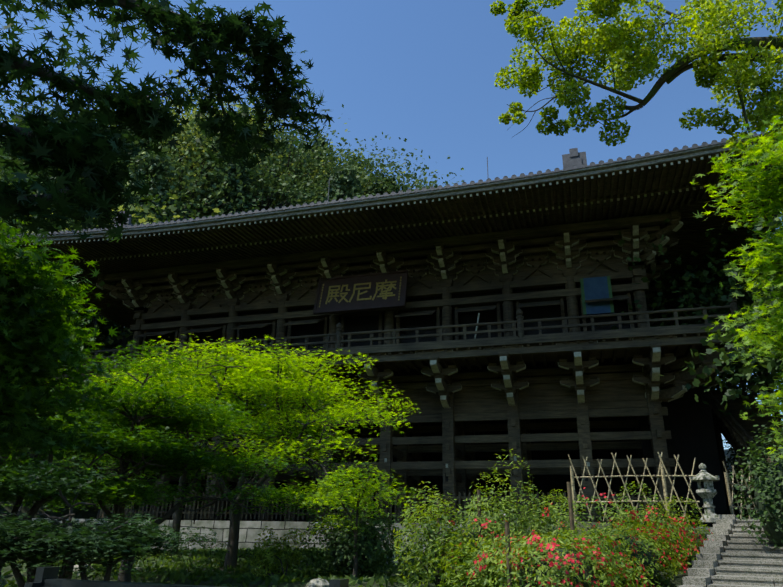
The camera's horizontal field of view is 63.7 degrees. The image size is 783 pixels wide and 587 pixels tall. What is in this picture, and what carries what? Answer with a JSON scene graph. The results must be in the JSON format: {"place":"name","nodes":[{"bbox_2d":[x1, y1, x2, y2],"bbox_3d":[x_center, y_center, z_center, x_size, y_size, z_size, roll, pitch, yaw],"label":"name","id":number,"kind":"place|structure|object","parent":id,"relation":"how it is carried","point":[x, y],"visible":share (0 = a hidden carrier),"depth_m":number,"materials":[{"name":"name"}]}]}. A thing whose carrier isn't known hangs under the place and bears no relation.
{"place":"outdoors","nodes":[
{"label":"outdoors","id":0,"kind":"place"},
{"bbox_2d":[329,521,378,573],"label":"dark shrub leaves","id":1,"kind":"object","parent":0,"point":[363,555],"visible":0.27,"depth_m":13.79,"materials":[{"name":"green plant"}]},
{"bbox_2d":[0,208,746,586],"bbox_3d":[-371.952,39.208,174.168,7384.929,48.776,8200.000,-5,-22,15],"label":"terrain","id":2,"kind":"structure","parent":0,"point":[92,512],"depth_m":15.77,"materials":[{"name":"green plant"}]},
{"bbox_2d":[0,219,128,485],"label":"tree","id":3,"kind":"object","parent":2,"relation":"on","point":[48,339],"depth_m":5.71,"materials":[{"name":"green plant"}]},
{"bbox_2d":[0,378,172,577],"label":"maple tree","id":4,"kind":"object","parent":2,"relation":"on","point":[98,438],"depth_m":10.68,"materials":[{"name":"green plant"}]},
{"bbox_2d":[0,456,223,586],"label":"bush","id":5,"kind":"object","parent":2,"relation":"on","point":[133,538],"depth_m":8.06,"materials":[{"name":"green plant"}]},
{"bbox_2d":[1,340,322,581],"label":"maple tree","id":6,"kind":"object","parent":2,"relation":"on","point":[197,417],"depth_m":13.18,"materials":[{"name":"green plant"}]},
{"bbox_2d":[0,0,334,241],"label":"maple","id":7,"kind":"object","parent":2,"relation":"on","point":[76,137],"depth_m":3.61,"materials":[{"name":"green plant"}]},
{"bbox_2d":[24,567,348,586],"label":"water basin shelter","id":8,"kind":"object","parent":2,"relation":"on","point":[46,576],"visible":1,"depth_m":6.32,"materials":[{"name":"metal"}]},
{"bbox_2d":[98,365,295,553],"bbox_3d":[-7.038,5.775,21.640,7.385,6.196,5.768,-5,-22,15],"label":"maple tree","id":9,"kind":"object","parent":2,"relation":"on","point":[226,392],"depth_m":21.29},
{"bbox_2d":[4,111,426,455],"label":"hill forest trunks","id":10,"kind":"object","parent":2,"relation":"on","point":[122,342],"visible":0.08,"depth_m":66.56,"materials":[{"name":"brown plant"}]},
{"bbox_2d":[0,69,425,348],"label":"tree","id":11,"kind":"object","parent":10,"relation":"attached to","point":[152,216],"visible":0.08,"depth_m":67.59,"materials":[{"name":"green plant"}]},
{"bbox_2d":[0,104,437,377],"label":"tree","id":12,"kind":"object","parent":10,"relation":"attached to","point":[338,182],"visible":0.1,"depth_m":62.42,"materials":[{"name":"green plant"}]},
{"bbox_2d":[1,78,463,220],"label":"tree","id":13,"kind":"object","parent":10,"relation":"attached to","point":[308,196],"visible":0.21,"depth_m":68.44,"materials":[{"name":"green plant"}]},
{"bbox_2d":[88,333,420,568],"bbox_3d":[-3.735,4.499,18.025,9.794,6.426,9.283,-5,-22,15],"label":"maple tree","id":14,"kind":"object","parent":2,"relation":"on","point":[263,382],"depth_m":17.67,"materials":[{"name":"green plant"}]},
{"bbox_2d":[249,526,306,576],"bbox_3d":[-2.551,5.724,13.908,0.900,1.110,1.343,-27,-35,50],"label":"small shrub","id":15,"kind":"object","parent":2,"relation":"on","point":[260,549],"depth_m":13.84,"materials":[{"name":"green plant"}]},
{"bbox_2d":[72,510,504,586],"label":"garden rocks","id":16,"kind":"object","parent":2,"relation":"on","point":[318,582],"visible":0.23,"depth_m":12.04,"materials":[{"name":"stone"}]},
{"bbox_2d":[0,510,670,586],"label":"ground cover grass","id":17,"kind":"structure","parent":2,"relation":"on","point":[307,572],"depth_m":14.47,"materials":[{"name":"green plant"}]},
{"bbox_2d":[296,461,406,576],"bbox_3d":[-0.806,4.838,13.383,2.322,2.521,2.671,5,-22,-9],"label":"young maple tree","id":18,"kind":"object","parent":2,"relation":"on","point":[335,479],"depth_m":13.35,"materials":[{"name":"green plant"}]},
{"bbox_2d":[299,490,416,575],"bbox_3d":[-0.741,5.386,14.160,2.760,1.896,2.251,-5,-22,15],"label":"round shrub","id":19,"kind":"object","parent":2,"relation":"on","point":[381,558],"depth_m":13.58,"materials":[{"name":"green plant"}]},
{"bbox_2d":[0,83,782,500],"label":"trees","id":20,"kind":"object","parent":2,"relation":"on","point":[758,379],"depth_m":24.93,"materials":[{"name":"green plant"}]},
{"bbox_2d":[6,131,782,551],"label":"temple building","id":21,"kind":"structure","parent":2,"relation":"on","point":[480,319],"depth_m":26.87,"materials":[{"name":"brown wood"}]},
{"bbox_2d":[393,481,465,586],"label":"tall shrub","id":22,"kind":"object","parent":2,"relation":"on","point":[433,536],"depth_m":11.38,"materials":[{"name":"green plant"}]},
{"bbox_2d":[424,531,525,586],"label":"tall shrub","id":23,"kind":"object","parent":2,"relation":"on","point":[457,581],"depth_m":9.44,"materials":[{"name":"green plant"}]},
{"bbox_2d":[453,449,538,572],"bbox_3d":[1.994,4.247,12.131,1.601,2.502,2.000,-5,-22,15],"label":"tall shrub","id":24,"kind":"object","parent":2,"relation":"on","point":[496,512],"depth_m":12.13,"materials":[{"name":"green plant"}]},
{"bbox_2d":[436,482,575,586],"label":"garden stakes","id":25,"kind":"object","parent":2,"relation":"on","point":[571,517],"visible":0.54,"depth_m":10.56,"materials":[{"name":"brown wood"}]},
{"bbox_2d":[439,514,578,583],"bbox_3d":[2.125,4.941,12.211,2.936,1.296,3.108,-5,-22,15],"label":"azalea bush","id":26,"kind":"object","parent":2,"relation":"on","point":[489,534],"depth_m":11.60,"materials":[{"name":"green plant"}]},
{"bbox_2d":[459,532,511,578],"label":"azalea bush leaves","id":27,"kind":"object","parent":26,"relation":"attached to","point":[472,533],"visible":0.04,"depth_m":11.88,"materials":[{"name":"green plant"}]},
{"bbox_2d":[506,482,586,547],"bbox_3d":[3.052,4.706,12.495,1.603,1.842,1.886,-5,-22,15],"label":"tall shrub","id":28,"kind":"object","parent":2,"relation":"on","point":[531,515],"depth_m":12.47,"materials":[{"name":"green plant"}]},
{"bbox_2d":[440,526,660,586],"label":"azalea bush","id":29,"kind":"object","parent":2,"relation":"on","point":[522,551],"depth_m":9.03,"materials":[{"name":"green plant"}]},
{"bbox_2d":[517,548,604,586],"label":"azalea bush leaves","id":30,"kind":"object","parent":29,"relation":"attached to","point":[586,573],"visible":0.29,"depth_m":9.16,"materials":[{"name":"green plant"}]},
{"bbox_2d":[542,487,698,586],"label":"azalea bush","id":31,"kind":"object","parent":2,"relation":"on","point":[653,543],"depth_m":11.40,"materials":[{"name":"green plant"}]},
{"bbox_2d":[596,535,658,584],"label":"azalea bush leaves","id":32,"kind":"object","parent":31,"relation":"attached to","point":[649,554],"visible":0.19,"depth_m":11.01,"materials":[{"name":"green plant"}]},
{"bbox_2d":[568,452,705,523],"bbox_3d":[5.675,4.541,14.760,2.877,1.620,0.119,-5,-22,14],"label":"bamboo fence","id":33,"kind":"object","parent":2,"relation":"on","point":[661,467],"visible":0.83,"depth_m":14.76,"materials":[{"name":"beige wood"}]},
{"bbox_2d":[595,506,713,567],"bbox_3d":[5.495,5.042,13.056,1.712,1.219,2.726,-31,-38,54],"label":"azalea bush","id":34,"kind":"object","parent":2,"relation":"on","point":[689,531],"depth_m":12.92,"materials":[{"name":"green plant"}]},
{"bbox_2d":[648,526,686,564],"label":"azalea bush leaves","id":35,"kind":"object","parent":34,"relation":"attached to","point":[669,547],"visible":0.04,"depth_m":12.75,"materials":[{"name":"green plant"}]},
{"bbox_2d":[614,481,702,537],"bbox_3d":[5.922,5.078,13.981,1.872,1.708,1.659,-5,-22,15],"label":"shrub by fence","id":36,"kind":"object","parent":2,"relation":"on","point":[658,505],"depth_m":13.83,"materials":[{"name":"green plant"}]},
{"bbox_2d":[640,512,671,530],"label":"shrub inner leaves","id":37,"kind":"object","parent":36,"relation":"attached to","point":[656,518],"visible":0.1,"depth_m":13.72,"materials":[{"name":"green plant"}]},
{"bbox_2d":[689,463,719,522],"bbox_3d":[7.979,5.033,15.977,0.762,1.442,0.694,2,-21,-3],"label":"stone lantern","id":38,"kind":"object","parent":2,"relation":"on","point":[706,491],"visible":0.96,"depth_m":15.83,"materials":[{"name":"grey stone"}]},
{"bbox_2d":[677,515,782,586],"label":"stone stairs","id":39,"kind":"structure","parent":2,"relation":"on","point":[732,553],"depth_m":11.23,"materials":[{"name":"stone"}]},
{"bbox_2d":[690,115,782,465],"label":"maple","id":40,"kind":"object","parent":2,"relation":"on","point":[767,189],"depth_m":7.61,"materials":[{"name":"green plant"}]},
{"bbox_2d":[722,461,756,518],"bbox_3d":[10.381,5.638,17.212,4.252,1.751,0.094,14,-25,-31],"label":"bamboo fence","id":41,"kind":"object","parent":2,"relation":"on","point":[732,484],"visible":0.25,"depth_m":16.34,"materials":[{"name":"beige wood"}]},
{"bbox_2d":[724,448,756,518],"bbox_3d":[20.691,10.496,35.553,4.023,4.935,4.552,-5,-22,15],"label":"fence","id":42,"kind":"object","parent":2,"relation":"on","point":[735,510],"depth_m":35.84,"materials":[{"name":"brown wood"}]},
{"bbox_2d":[708,373,782,518],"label":"hall stair","id":43,"kind":"object","parent":2,"relation":"on","point":[734,429],"visible":0.33,"depth_m":26.64,"materials":[{"name":"brown wood"}]},
{"bbox_2d":[722,414,771,481],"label":"evergreen shrub","id":44,"kind":"object","parent":2,"relation":"on","point":[728,459],"depth_m":40.81,"materials":[{"name":"green plant"}]},
{"bbox_2d":[726,397,782,478],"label":"evergreen shrub","id":45,"kind":"object","parent":2,"relation":"on","point":[735,452],"visible":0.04,"depth_m":32.59,"materials":[{"name":"green plant"}]},
{"bbox_2d":[729,418,782,552],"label":"shrub","id":46,"kind":"object","parent":2,"relation":"on","point":[758,471],"visible":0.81,"depth_m":11.94,"materials":[{"name":"green plant"}]},
{"bbox_2d":[754,461,782,546],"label":"shrub inner leaves","id":47,"kind":"object","parent":46,"relation":"attached to","point":[777,536],"visible":0.58,"depth_m":11.89,"materials":[{"name":"green plant"}]},
{"bbox_2d":[0,0,782,448],"label":"sky","id":48,"kind":"structure","parent":0,"point":[422,72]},
{"bbox_2d":[490,0,782,156],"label":"tree","id":49,"kind":"object","parent":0,"point":[622,39],"depth_m":15.13,"materials":[{"name":"green plant"}]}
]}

